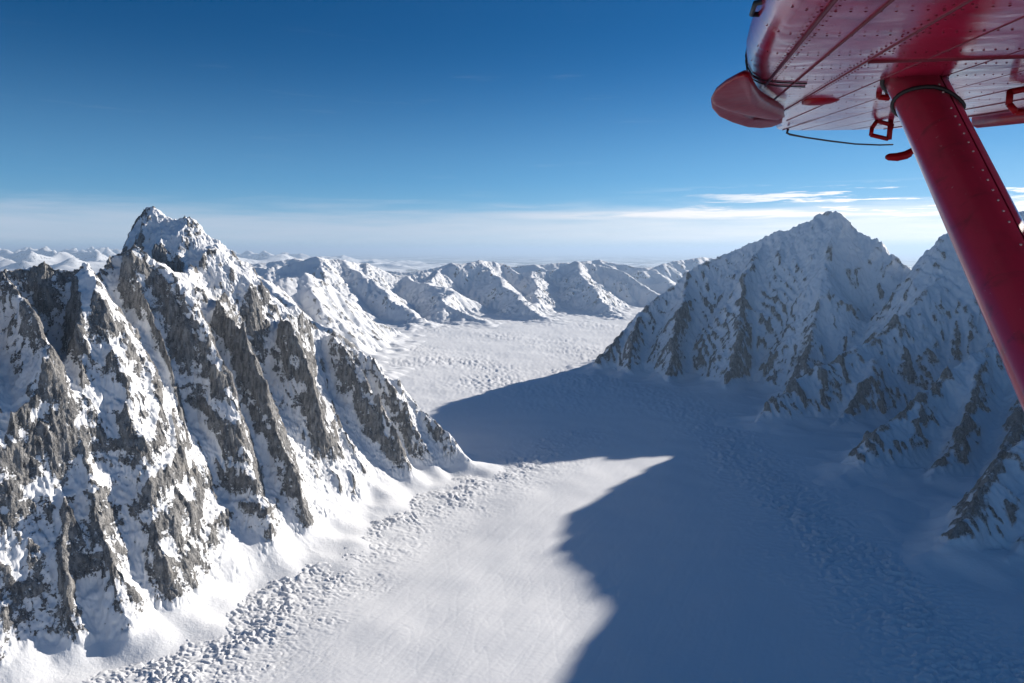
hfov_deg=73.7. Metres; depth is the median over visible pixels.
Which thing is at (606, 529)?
glacier
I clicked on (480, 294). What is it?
mountain
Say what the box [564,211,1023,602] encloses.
mountain
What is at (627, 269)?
mountain
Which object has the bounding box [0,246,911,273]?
hills
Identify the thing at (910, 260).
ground
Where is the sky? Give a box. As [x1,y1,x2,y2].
[0,0,1023,253]
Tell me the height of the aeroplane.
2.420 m
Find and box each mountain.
[0,206,506,682]
[251,258,660,293]
[253,257,659,333]
[257,273,428,380]
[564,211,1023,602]
[629,257,712,293]
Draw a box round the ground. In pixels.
[274,253,922,272]
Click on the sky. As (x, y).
(275, 126)
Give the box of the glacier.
[82,309,1023,682]
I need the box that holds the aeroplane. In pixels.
[711,0,1023,411]

